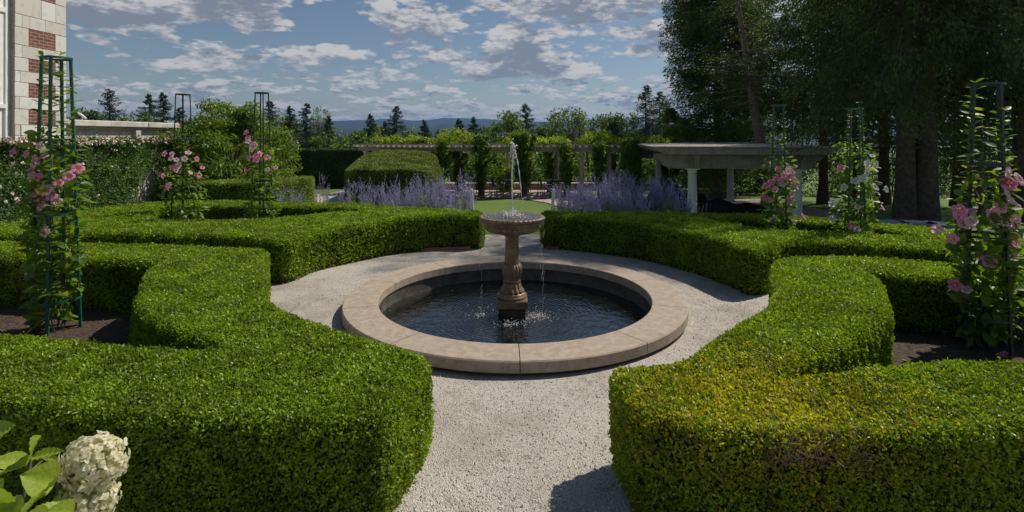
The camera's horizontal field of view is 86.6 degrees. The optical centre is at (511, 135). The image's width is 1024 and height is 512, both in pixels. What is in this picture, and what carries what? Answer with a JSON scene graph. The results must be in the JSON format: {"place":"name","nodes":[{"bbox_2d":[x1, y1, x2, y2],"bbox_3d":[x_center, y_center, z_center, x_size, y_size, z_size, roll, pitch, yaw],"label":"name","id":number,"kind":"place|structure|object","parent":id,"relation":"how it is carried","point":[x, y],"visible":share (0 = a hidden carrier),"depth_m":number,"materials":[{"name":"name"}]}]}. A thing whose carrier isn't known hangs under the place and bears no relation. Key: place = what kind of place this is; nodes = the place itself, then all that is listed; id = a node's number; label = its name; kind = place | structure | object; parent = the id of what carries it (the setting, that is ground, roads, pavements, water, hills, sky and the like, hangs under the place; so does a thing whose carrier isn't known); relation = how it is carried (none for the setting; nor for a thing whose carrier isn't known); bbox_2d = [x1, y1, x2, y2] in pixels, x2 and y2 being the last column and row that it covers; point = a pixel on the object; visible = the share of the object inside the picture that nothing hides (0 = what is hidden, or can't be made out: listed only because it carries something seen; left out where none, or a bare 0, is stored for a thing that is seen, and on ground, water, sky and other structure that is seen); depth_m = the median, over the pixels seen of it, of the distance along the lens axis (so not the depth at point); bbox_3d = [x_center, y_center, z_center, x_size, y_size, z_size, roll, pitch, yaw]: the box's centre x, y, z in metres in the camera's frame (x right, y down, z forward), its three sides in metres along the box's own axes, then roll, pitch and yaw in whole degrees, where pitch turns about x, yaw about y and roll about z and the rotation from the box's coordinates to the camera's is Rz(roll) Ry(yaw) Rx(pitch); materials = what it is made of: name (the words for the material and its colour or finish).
{"place":"outdoors","nodes":[
{"label":"outdoors","id":0,"kind":"place"},
{"bbox_2d":[27,235,1023,511],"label":"gravel court","id":1,"kind":"object","parent":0,"point":[313,287],"visible":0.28,"depth_m":3.68,"materials":[{"name":"gravel"}]},
{"bbox_2d":[0,420,130,511],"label":"hydrangea bush","id":2,"kind":"object","parent":1,"relation":"on","point":[92,463],"visible":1,"depth_m":1.56,"materials":[{"name":"white plant"}]},
{"bbox_2d":[0,306,131,346],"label":"soil bed","id":3,"kind":"object","parent":1,"relation":"on","point":[93,325],"depth_m":5.23,"materials":[{"name":"soil"}]},
{"bbox_2d":[9,50,95,333],"bbox_3d":[-4.335,0.516,5.147,0.643,2.672,0.579,0,0,-37],"label":"mandevilla vine","id":4,"kind":"object","parent":3,"relation":"on","point":[32,265],"visible":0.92,"depth_m":5.07,"materials":[{"name":"green plant"}]},
{"bbox_2d":[30,55,81,335],"bbox_3d":[-4.321,0.580,5.150,0.388,2.640,0.388,0,0,0],"label":"garden obelisk","id":5,"kind":"object","parent":3,"relation":"on","point":[50,58],"visible":0.69,"depth_m":5.10,"materials":[{"name":"green paint"}]},
{"bbox_2d":[0,240,435,511],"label":"box hedge","id":6,"kind":"object","parent":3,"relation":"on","point":[221,383],"visible":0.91,"depth_m":2.79,"materials":[{"name":"green plant"}]},
{"bbox_2d":[0,199,485,284],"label":"box hedge","id":7,"kind":"object","parent":1,"relation":"on","point":[299,240],"visible":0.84,"depth_m":8.09,"materials":[{"name":"green plant"}]},
{"bbox_2d":[342,256,687,375],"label":"fountain pool","id":8,"kind":"structure","parent":1,"relation":"on","point":[663,322],"depth_m":5.02,"materials":[{"name":"stone"}]},
{"bbox_2d":[382,280,647,345],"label":"water","id":9,"kind":"structure","parent":8,"relation":"in","point":[582,312],"depth_m":6.02,"materials":[{"name":"blue liquid"}]},
{"bbox_2d":[467,142,557,327],"bbox_3d":[-0.035,1.090,5.943,1.362,2.119,0.816,0,0,0],"label":"stone fountain","id":10,"kind":"object","parent":9,"relation":"in","point":[512,226],"visible":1,"depth_m":5.84,"materials":[{"name":"beige stone"}]},
{"bbox_2d":[271,245,767,511],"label":"loose gravel","id":11,"kind":"structure","parent":1,"relation":"on","point":[512,499],"depth_m":3.13,"materials":[{"name":"gravel"}]},
{"bbox_2d":[539,209,1023,295],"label":"box hedge","id":12,"kind":"object","parent":1,"relation":"on","point":[740,252],"visible":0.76,"depth_m":7.35,"materials":[{"name":"green plant"}]},
{"bbox_2d":[607,254,1023,511],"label":"box hedge","id":13,"kind":"object","parent":1,"relation":"on","point":[801,392],"visible":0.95,"depth_m":2.62,"materials":[{"name":"green plant"}]},
{"bbox_2d":[892,330,1023,369],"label":"soil bed","id":14,"kind":"object","parent":1,"relation":"on","point":[913,342],"depth_m":4.67,"materials":[{"name":"soil"}]},
{"bbox_2d":[0,303,1022,364],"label":"bark mulch","id":15,"kind":"object","parent":14,"relation":"on","point":[300,303],"visible":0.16,"depth_m":4.99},
{"bbox_2d":[931,78,1023,356],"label":"mandevilla vine","id":16,"kind":"object","parent":14,"relation":"on","point":[986,255],"visible":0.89,"depth_m":4.60,"materials":[{"name":"green plant"}]},
{"bbox_2d":[954,82,1018,357],"bbox_3d":[4.102,0.725,4.700,0.420,2.350,0.420,0,0,19],"label":"garden obelisk","id":17,"kind":"object","parent":14,"relation":"on","point":[1000,130],"visible":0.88,"depth_m":4.66,"materials":[{"name":"green metal"}]},
{"bbox_2d":[65,0,1011,125],"label":"sky","id":18,"kind":"structure","parent":0,"point":[350,59],"materials":[{"name":"blue"}]},
{"bbox_2d":[324,190,842,219],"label":"lawn","id":19,"kind":"structure","parent":0,"point":[806,210],"depth_m":24.87,"materials":[{"name":"plant"}]},
{"bbox_2d":[470,132,490,195],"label":"creeper","id":20,"kind":"object","parent":19,"relation":"on","point":[480,169],"visible":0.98,"depth_m":25.13,"materials":[{"name":"green plant"}]},
{"bbox_2d":[353,143,621,204],"bbox_3d":[-0.707,1.929,26.924,13.867,2.992,4.204,0,0,10],"label":"long pergola","id":21,"kind":"object","parent":19,"relation":"on","point":[579,148],"visible":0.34,"depth_m":25.54,"materials":[{"name":"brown wood"}]},
{"bbox_2d":[369,132,435,143],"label":"creeper","id":22,"kind":"object","parent":21,"relation":"attached to","point":[411,139],"visible":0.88,"depth_m":27.09,"materials":[{"name":"green plant"}]},
{"bbox_2d":[436,138,451,170],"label":"creeper","id":23,"kind":"object","parent":21,"relation":"hanging from","point":[444,155],"visible":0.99,"depth_m":25.37,"materials":[{"name":"green plant"}]},
{"bbox_2d":[432,126,475,143],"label":"creeper","id":24,"kind":"object","parent":21,"relation":"on","point":[450,138],"visible":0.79,"depth_m":26.42,"materials":[{"name":"green plant"}]},
{"bbox_2d":[450,151,469,190],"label":"creeper","id":25,"kind":"object","parent":21,"relation":"hanging from","point":[460,158],"visible":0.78,"depth_m":27.95,"materials":[{"name":"green plant"}]},
{"bbox_2d":[542,152,556,191],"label":"creeper","id":26,"kind":"object","parent":21,"relation":"hanging from","point":[550,167],"visible":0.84,"depth_m":27.45,"materials":[{"name":"green plant"}]},
{"bbox_2d":[556,138,573,197],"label":"creeper","id":27,"kind":"object","parent":21,"relation":"hanging from","point":[567,165],"visible":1,"depth_m":24.47,"materials":[{"name":"green plant"}]},
{"bbox_2d":[575,128,618,146],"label":"creeper","id":28,"kind":"object","parent":21,"relation":"attached to","point":[593,137],"visible":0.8,"depth_m":25.54,"materials":[{"name":"green plant"}]},
{"bbox_2d":[591,140,609,205],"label":"creeper","id":29,"kind":"object","parent":21,"relation":"attached to","point":[600,153],"visible":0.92,"depth_m":24.17,"materials":[{"name":"green plant"}]},
{"bbox_2d":[602,131,670,146],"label":"creeper","id":30,"kind":"object","parent":21,"relation":"on","point":[653,139],"visible":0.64,"depth_m":25.34,"materials":[{"name":"green plant"}]},
{"bbox_2d":[494,166,514,191],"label":"shrub","id":31,"kind":"object","parent":19,"relation":"on","point":[499,177],"visible":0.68,"depth_m":27.81,"materials":[{"name":"green plant"}]},
{"bbox_2d":[509,128,537,196],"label":"creeper","id":32,"kind":"object","parent":19,"relation":"on","point":[523,141],"visible":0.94,"depth_m":24.55,"materials":[{"name":"green plant"}]},
{"bbox_2d":[445,183,677,190],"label":"brick wall","id":33,"kind":"structure","parent":19,"relation":"on","point":[516,186],"depth_m":29.45,"materials":[{"name":"brick"}]},
{"bbox_2d":[617,137,644,199],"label":"creeper","id":34,"kind":"object","parent":19,"relation":"on","point":[631,151],"visible":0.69,"depth_m":23.36,"materials":[{"name":"green plant"}]},
{"bbox_2d":[659,106,682,189],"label":"shrub","id":35,"kind":"object","parent":19,"relation":"on","point":[671,115],"visible":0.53,"depth_m":27.23,"materials":[{"name":"green plant"}]},
{"bbox_2d":[644,190,707,211],"bbox_3d":[6.515,2.731,21.500,2.778,1.114,1.932,0,0,0],"label":"furniture cover","id":36,"kind":"object","parent":19,"relation":"on","point":[701,197],"visible":0.17,"depth_m":20.86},
{"bbox_2d":[683,198,756,217],"bbox_3d":[7.645,2.795,20.200,3.502,0.920,2.174,0,0,0],"label":"furniture cover","id":37,"kind":"object","parent":19,"relation":"on","point":[718,205],"visible":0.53,"depth_m":19.76,"materials":[{"name":"fabric"}]},
{"bbox_2d":[187,118,989,130],"bbox_3d":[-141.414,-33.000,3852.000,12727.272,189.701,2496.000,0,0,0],"label":"hills","id":38,"kind":"structure","parent":0,"point":[362,123],"depth_m":3582.43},
{"bbox_2d":[175,123,1012,146],"bbox_3d":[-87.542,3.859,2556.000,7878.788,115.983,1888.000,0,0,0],"label":"hills","id":39,"kind":"structure","parent":0,"point":[432,129],"depth_m":2204.96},
{"bbox_2d":[212,146,1023,234],"bbox_3d":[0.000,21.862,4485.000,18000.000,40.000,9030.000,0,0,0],"label":"ground","id":40,"kind":"structure","parent":0,"point":[484,205],"depth_m":24.22,"materials":[{"name":"green plant"}]},
{"bbox_2d":[0,0,65,140],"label":"stone house","id":41,"kind":"structure","parent":40,"relation":"on","point":[29,29],"depth_m":11.74,"materials":[{"name":"stone"}]},
{"bbox_2d":[0,0,8,139],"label":"window","id":42,"kind":"structure","parent":41,"relation":"in","point":[4,4],"depth_m":11.37,"materials":[{"name":"white paint"}]},
{"bbox_2d":[66,107,108,120],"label":"deciduous tree","id":43,"kind":"object","parent":40,"relation":"on","point":[88,115],"visible":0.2,"depth_m":69.54,"materials":[{"name":"green plant"}]},
{"bbox_2d":[0,148,197,221],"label":"garden wall","id":44,"kind":"structure","parent":40,"relation":"on","point":[148,183],"depth_m":14.89,"materials":[{"name":"paint"}]},
{"bbox_2d":[0,133,209,222],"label":"climbing rose","id":45,"kind":"object","parent":44,"relation":"attached to","point":[102,160],"visible":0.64,"depth_m":13.08,"materials":[{"name":"green plant"}]},
{"bbox_2d":[96,88,127,120],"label":"spruce tree","id":46,"kind":"object","parent":40,"relation":"on","point":[110,108],"visible":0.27,"depth_m":79.83,"materials":[{"name":"green plant"}]},
{"bbox_2d":[133,93,166,122],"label":"spruce tree","id":47,"kind":"object","parent":40,"relation":"on","point":[149,101],"visible":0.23,"depth_m":84.88,"materials":[{"name":"green plant"}]},
{"bbox_2d":[152,92,178,128],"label":"spruce tree","id":48,"kind":"object","parent":40,"relation":"on","point":[164,103],"visible":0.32,"depth_m":87.89,"materials":[{"name":"green plant"}]},
{"bbox_2d":[277,105,311,147],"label":"spruce tree","id":49,"kind":"object","parent":40,"relation":"on","point":[288,123],"visible":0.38,"depth_m":74.92,"materials":[{"name":"green plant"}]},
{"bbox_2d":[291,103,325,147],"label":"spruce tree","id":50,"kind":"object","parent":40,"relation":"on","point":[305,130],"visible":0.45,"depth_m":77.88,"materials":[{"name":"green plant"}]},
{"bbox_2d":[272,148,371,188],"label":"tall hedge","id":51,"kind":"object","parent":40,"relation":"on","point":[332,164],"visible":0.45,"depth_m":31.03,"materials":[{"name":"plant"}]},
{"bbox_2d":[315,194,344,202],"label":"gravel walk","id":52,"kind":"structure","parent":40,"relation":"on","point":[333,198],"depth_m":24.02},
{"bbox_2d":[66,119,179,139],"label":"terrace wall","id":53,"kind":"structure","parent":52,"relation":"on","point":[111,129],"depth_m":14.68,"materials":[{"name":"stone"}]},
{"bbox_2d":[148,98,302,201],"bbox_3d":[-8.928,0.668,16.987,4.599,3.611,4.725,0,0,0],"label":"dogwood shrub","id":54,"kind":"object","parent":52,"relation":"on","point":[225,128],"visible":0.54,"depth_m":16.42,"materials":[{"name":"green plant"}]},
{"bbox_2d":[175,175,315,202],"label":"hedge","id":55,"kind":"object","parent":52,"relation":"on","point":[226,189],"visible":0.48,"depth_m":14.33,"materials":[{"name":"green plant"}]},
{"bbox_2d":[316,115,343,147],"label":"spruce tree","id":56,"kind":"object","parent":40,"relation":"on","point":[328,125],"visible":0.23,"depth_m":79.91,"materials":[{"name":"green plant"}]},
{"bbox_2d":[337,177,383,204],"bbox_3d":[-3.382,1.484,12.192,0.939,1.102,0.937,0,0,-45],"label":"russian sage","id":57,"kind":"object","parent":40,"relation":"on","point":[366,201],"visible":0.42,"depth_m":12.19,"materials":[{"name":"purple plant"}]},
{"bbox_2d":[344,149,441,207],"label":"yew block","id":58,"kind":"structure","parent":40,"relation":"on","point":[404,165],"depth_m":20.16,"materials":[{"name":"plant"}]},
{"bbox_2d":[378,106,409,142],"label":"spruce tree","id":59,"kind":"object","parent":40,"relation":"on","point":[395,111],"visible":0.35,"depth_m":94.76,"materials":[{"name":"green plant"}]},
{"bbox_2d":[374,175,416,206],"bbox_3d":[-2.535,1.438,12.015,0.936,1.170,0.890,0,0,0],"label":"russian sage","id":60,"kind":"object","parent":40,"relation":"on","point":[384,201],"visible":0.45,"depth_m":11.92,"materials":[{"name":"purple plant"}]},
{"bbox_2d":[404,172,448,207],"bbox_3d":[-1.867,1.366,11.788,0.994,1.248,0.784,0,0,0],"label":"russian sage","id":61,"kind":"object","parent":40,"relation":"on","point":[423,199],"visible":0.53,"depth_m":11.70,"materials":[{"name":"purple plant"}]},
{"bbox_2d":[422,179,457,208],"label":"russian sage","id":62,"kind":"object","parent":40,"relation":"on","point":[435,201],"visible":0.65,"depth_m":11.13,"materials":[{"name":"purple plant"}]},
{"bbox_2d":[434,168,476,209],"bbox_3d":[-1.207,1.339,11.642,0.949,1.291,0.908,0,0,0],"label":"russian sage","id":63,"kind":"object","parent":40,"relation":"on","point":[464,203],"visible":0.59,"depth_m":11.48,"materials":[{"name":"purple plant"}]},
{"bbox_2d":[219,125,700,184],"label":"distant woods","id":64,"kind":"object","parent":40,"relation":"on","point":[361,136],"visible":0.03,"depth_m":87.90,"materials":[{"name":"green plant"}]},
{"bbox_2d":[485,109,525,151],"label":"deciduous tree","id":65,"kind":"object","parent":40,"relation":"on","point":[510,120],"visible":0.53,"depth_m":79.05,"materials":[{"name":"green plant"}]},
{"bbox_2d":[518,104,535,134],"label":"spruce tree","id":66,"kind":"object","parent":40,"relation":"on","point":[528,126],"visible":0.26,"depth_m":84.87,"materials":[{"name":"green plant"}]},
{"bbox_2d":[532,120,564,152],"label":"deciduous tree","id":67,"kind":"object","parent":40,"relation":"on","point":[540,131],"visible":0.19,"depth_m":74.73,"materials":[{"name":"green plant"}]},
{"bbox_2d":[436,145,697,184],"bbox_3d":[3.693,3.214,46.220,31.344,5.653,23.875,0,0,0],"label":"woodland edge","id":68,"kind":"object","parent":40,"relation":"on","point":[649,165],"visible":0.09,"depth_m":37.20,"materials":[{"name":"green plant"}]},
{"bbox_2d":[543,106,591,153],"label":"deciduous tree","id":69,"kind":"object","parent":40,"relation":"on","point":[575,120],"visible":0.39,"depth_m":86.11,"materials":[{"name":"green plant"}]},
{"bbox_2d":[544,176,592,211],"bbox_3d":[1.225,1.417,11.599,1.067,1.137,0.793,0,0,0],"label":"russian sage","id":70,"kind":"object","parent":40,"relation":"on","point":[561,204],"visible":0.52,"depth_m":11.56,"materials":[{"name":"purple plant"}]},
{"bbox_2d":[563,188,607,211],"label":"russian sage","id":71,"kind":"object","parent":40,"relation":"on","point":[575,207],"visible":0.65,"depth_m":11.06,"materials":[{"name":"purple plant"}]},
{"bbox_2d":[443,140,736,185],"bbox_3d":[4.408,3.263,46.297,37.727,5.782,23.489,0,0,0],"label":"woodland edge","id":72,"kind":"object","parent":40,"relation":"on","point":[495,164],"visible":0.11,"depth_m":36.77,"materials":[{"name":"green plant"}]},
{"bbox_2d":[578,168,620,211],"bbox_3d":[1.906,1.359,11.930,0.995,1.280,0.861,0,0,0],"label":"russian sage","id":73,"kind":"object","parent":40,"relation":"on","point":[611,199],"visible":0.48,"depth_m":11.80,"materials":[{"name":"purple plant"}]},
{"bbox_2d":[584,112,624,152],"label":"deciduous tree","id":74,"kind":"object","parent":40,"relation":"on","point":[606,119],"visible":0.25,"depth_m":81.77,"materials":[{"name":"green plant"}]},
{"bbox_2d":[602,167,640,211],"bbox_3d":[2.475,1.358,12.222,0.899,1.325,0.878,0,0,-41],"label":"russian sage","id":75,"kind":"object","parent":40,"relation":"on","point":[623,188],"visible":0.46,"depth_m":12.13,"materials":[{"name":"purple plant"}]},
{"bbox_2d":[606,112,642,138],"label":"deciduous tree","id":76,"kind":"object","parent":40,"relation":"on","point":[617,124],"visible":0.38,"depth_m":79.98,"materials":[{"name":"green plant"}]},
{"bbox_2d":[610,186,653,212],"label":"russian sage","id":77,"kind":"object","parent":40,"relation":"on","point":[622,206],"visible":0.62,"depth_m":11.23,"materials":[{"name":"purple plant"}]},
{"bbox_2d":[625,175,659,211],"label":"russian sage","id":78,"kind":"object","parent":40,"relation":"on","point":[649,195],"visible":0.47,"depth_m":12.04,"materials":[{"name":"purple plant"}]},
{"bbox_2d":[619,85,669,177],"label":"spruce tree","id":79,"kind":"object","parent":40,"relation":"on","point":[646,112],"visible":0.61,"depth_m":74.75,"materials":[{"name":"green plant"}]},
{"bbox_2d":[636,91,678,138],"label":"spruce tree","id":80,"kind":"object","parent":40,"relation":"on","point":[660,101],"visible":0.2,"depth_m":76.76,"materials":[{"name":"green plant"}]},
{"bbox_2d":[647,175,683,211],"bbox_3d":[3.380,1.428,12.016,0.767,1.157,0.705,0,0,0],"label":"russian sage","id":81,"kind":"object","parent":40,"relation":"on","point":[657,204],"visible":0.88,"depth_m":11.94,"materials":[{"name":"purple plant"}]},
{"bbox_2d":[655,0,784,198],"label":"conifer","id":82,"kind":"object","parent":40,"relation":"on","point":[697,31],"visible":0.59,"depth_m":30.12,"materials":[{"name":"green plant"}]},
{"bbox_2d":[637,142,842,215],"bbox_3d":[8.397,1.809,23.164,6.018,2.882,10.900,0,0,8],"label":"garden arbour","id":83,"kind":"object","parent":40,"relation":"on","point":[692,158],"visible":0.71,"depth_m":18.69,"materials":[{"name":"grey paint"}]},
{"bbox_2d":[689,0,811,206],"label":"pine tree","id":84,"kind":"object","parent":40,"relation":"on","point":[751,88],"visible":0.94,"depth_m":25.83,"materials":[{"name":"green plant"}]},
{"bbox_2d":[709,169,791,195],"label":"shrub","id":85,"kind":"object","parent":40,"relation":"on","point":[749,187],"visible":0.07,"depth_m":33.59,"materials":[{"name":"green plant"}]},
{"bbox_2d":[711,0,809,191],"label":"conifer","id":86,"kind":"object","parent":40,"relation":"on","point":[765,125],"visible":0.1,"depth_m":34.93,"materials":[{"name":"green plant"}]},
{"bbox_2d":[743,0,895,203],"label":"conifer","id":87,"kind":"object","parent":40,"relation":"on","point":[822,196],"visible":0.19,"depth_m":27.39,"materials":[{"name":"green plant"}]},
{"bbox_2d":[778,144,877,197],"bbox_3d":[19.701,2.400,33.966,5.919,3.831,6.506,0,0,0],"label":"shrub","id":88,"kind":"object","parent":40,"relation":"on","point":[811,172],"visible":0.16,"depth_m":32.90,"materials":[{"name":"green plant"}]},
{"bbox_2d":[773,0,948,218],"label":"conifer","id":89,"kind":"object","parent":40,"relation":"on","point":[801,53],"visible":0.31,"depth_m":21.04,"materials":[{"name":"green plant"}]},
{"bbox_2d":[803,5,961,204],"bbox_3d":[18.312,-4.316,27.163,7.368,15.517,7.960,0,0,0],"label":"spruce tree","id":90,"kind":"object","parent":40,"relation":"on","point":[885,198],"visible":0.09,"depth_m":26.76,"materials":[{"name":"green plant"}]},
{"bbox_2d":[847,152,951,195],"bbox_3d":[24.651,2.505,35.017,6.826,3.922,6.593,0,0,0],"label":"shrub","id":91,"kind":"object","parent":40,"relation":"on","point":[892,177],"visible":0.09,"depth_m":33.39,"materials":[{"name":"green plant"}]},
{"bbox_2d":[779,0,1023,221],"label":"spruce tree","id":92,"kind":"object","parent":40,"relation":"on","point":[916,187],"visible":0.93,"depth_m":15.27,"materials":[{"name":"green plant"}]},
{"bbox_2d":[860,0,1017,222],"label":"spruce tree","id":93,"kind":"object","parent":40,"relation":"on","point":[979,189],"visible":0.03,"depth_m":18.26,"materials":[{"name":"green plant"}]},
{"bbox_2d":[859,219,1023,237],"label":"stone curb","id":94,"kind":"structure","parent":40,"relation":"on","point":[919,222],"depth_m":10.90,"materials":[{"name":"stone"}]},
{"bbox_2d":[877,10,1012,205],"bbox_3d":[21.253,-4.375,25.899,7.102,15.565,7.510,0,0,-24],"label":"spruce tree","id":95,"kind":"object","parent":40,"relation":"on","point":[954,180],"visible":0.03,"depth_m":25.81,"materials":[{"name":"green plant"}]},
{"bbox_2d":[913,0,1023,224],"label":"spruce tree","id":96,"kind":"object","parent":40,"relation":"on","point":[1018,143],"visible":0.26,"depth_m":15.51,"materials":[{"name":"green plant"}]},
{"bbox_2d":[939,40,1012,190],"bbox_3d":[20.877,-4.466,20.149,7.758,15.450,7.676,0,0,23],"label":"spruce tree","id":97,"kind":"object","parent":40,"relation":"on","point":[988,168],"visible":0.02,"depth_m":20.55,"materials":[{"name":"green plant"}]},
{"label":"soil bed","id":98,"kind":"structure","parent":0,"visible":0},
{"bbox_2d":[156,129,208,219],"bbox_3d":[-5.633,0.843,9.289,0.827,2.018,0.851,0,0,0],"label":"mandevilla vine","id":99,"kind":"object","parent":98,"relation":"on","point":[174,168],"visible":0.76,"depth_m":9.20,"materials":[{"name":"green plant"}]},
{"bbox_2d":[171,93,194,219],"bbox_3d":[-5.636,0.595,9.300,0.368,2.610,0.368,0,0,0],"label":"garden obelisk","id":100,"kind":"object","parent":98,"relation":"on","point":[182,94],"visible":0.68,"depth_m":9.24,"materials":[{"name":"green metal"}]},
{"bbox_2d":[238,124,282,219],"bbox_3d":[-4.146,0.837,9.006,0.679,2.031,0.677,0,0,0],"label":"mandevilla vine","id":101,"kind":"object","parent":98,"relation":"on","point":[262,189],"visible":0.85,"depth_m":8.89,"materials":[{"name":"green plant"}]},
{"bbox_2d":[250,92,272,218],"bbox_3d":[-4.145,0.595,9.000,0.370,2.610,0.369,0,0,0],"label":"garden obelisk","id":102,"kind":"object","parent":98,"relation":"on","point":[263,139],"visible":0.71,"depth_m":8.97,"materials":[{"name":"green metal"}]},
{"label":"soil bed","id":103,"kind":"structure","parent":0,"visible":0},
{"bbox_2d":[768,104,789,229],"bbox_3d":[3.927,0.725,8.000,0.346,2.350,0.346,0,0,0],"label":"garden obelisk","id":104,"kind":"object","parent":103,"relation":"on","point":[772,151],"visible":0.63,"depth_m":7.95,"materials":[{"name":"green paint"}]},
{"bbox_2d":[757,115,806,230],"bbox_3d":[3.979,0.770,8.018,0.692,2.165,0.605,0,0,0],"label":"mandevilla vine","id":105,"kind":"object","parent":103,"relation":"on","point":[786,175],"visible":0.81,"depth_m":7.88,"materials":[{"name":"green plant"}]},
{"bbox_2d":[843,107,866,231],"bbox_3d":[4.737,0.760,7.500,0.327,2.280,0.327,0,0,0],"label":"garden obelisk","id":106,"kind":"object","parent":103,"relation":"on","point":[859,156],"visible":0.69,"depth_m":7.45,"materials":[{"name":"green paint"}]},
{"bbox_2d":[828,101,888,233],"bbox_3d":[4.732,0.690,7.489,0.667,2.338,0.652,0,0,-34],"label":"mandevilla vine","id":107,"kind":"object","parent":103,"relation":"on","point":[851,225],"visible":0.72,"depth_m":7.42,"materials":[{"name":"green plant"}]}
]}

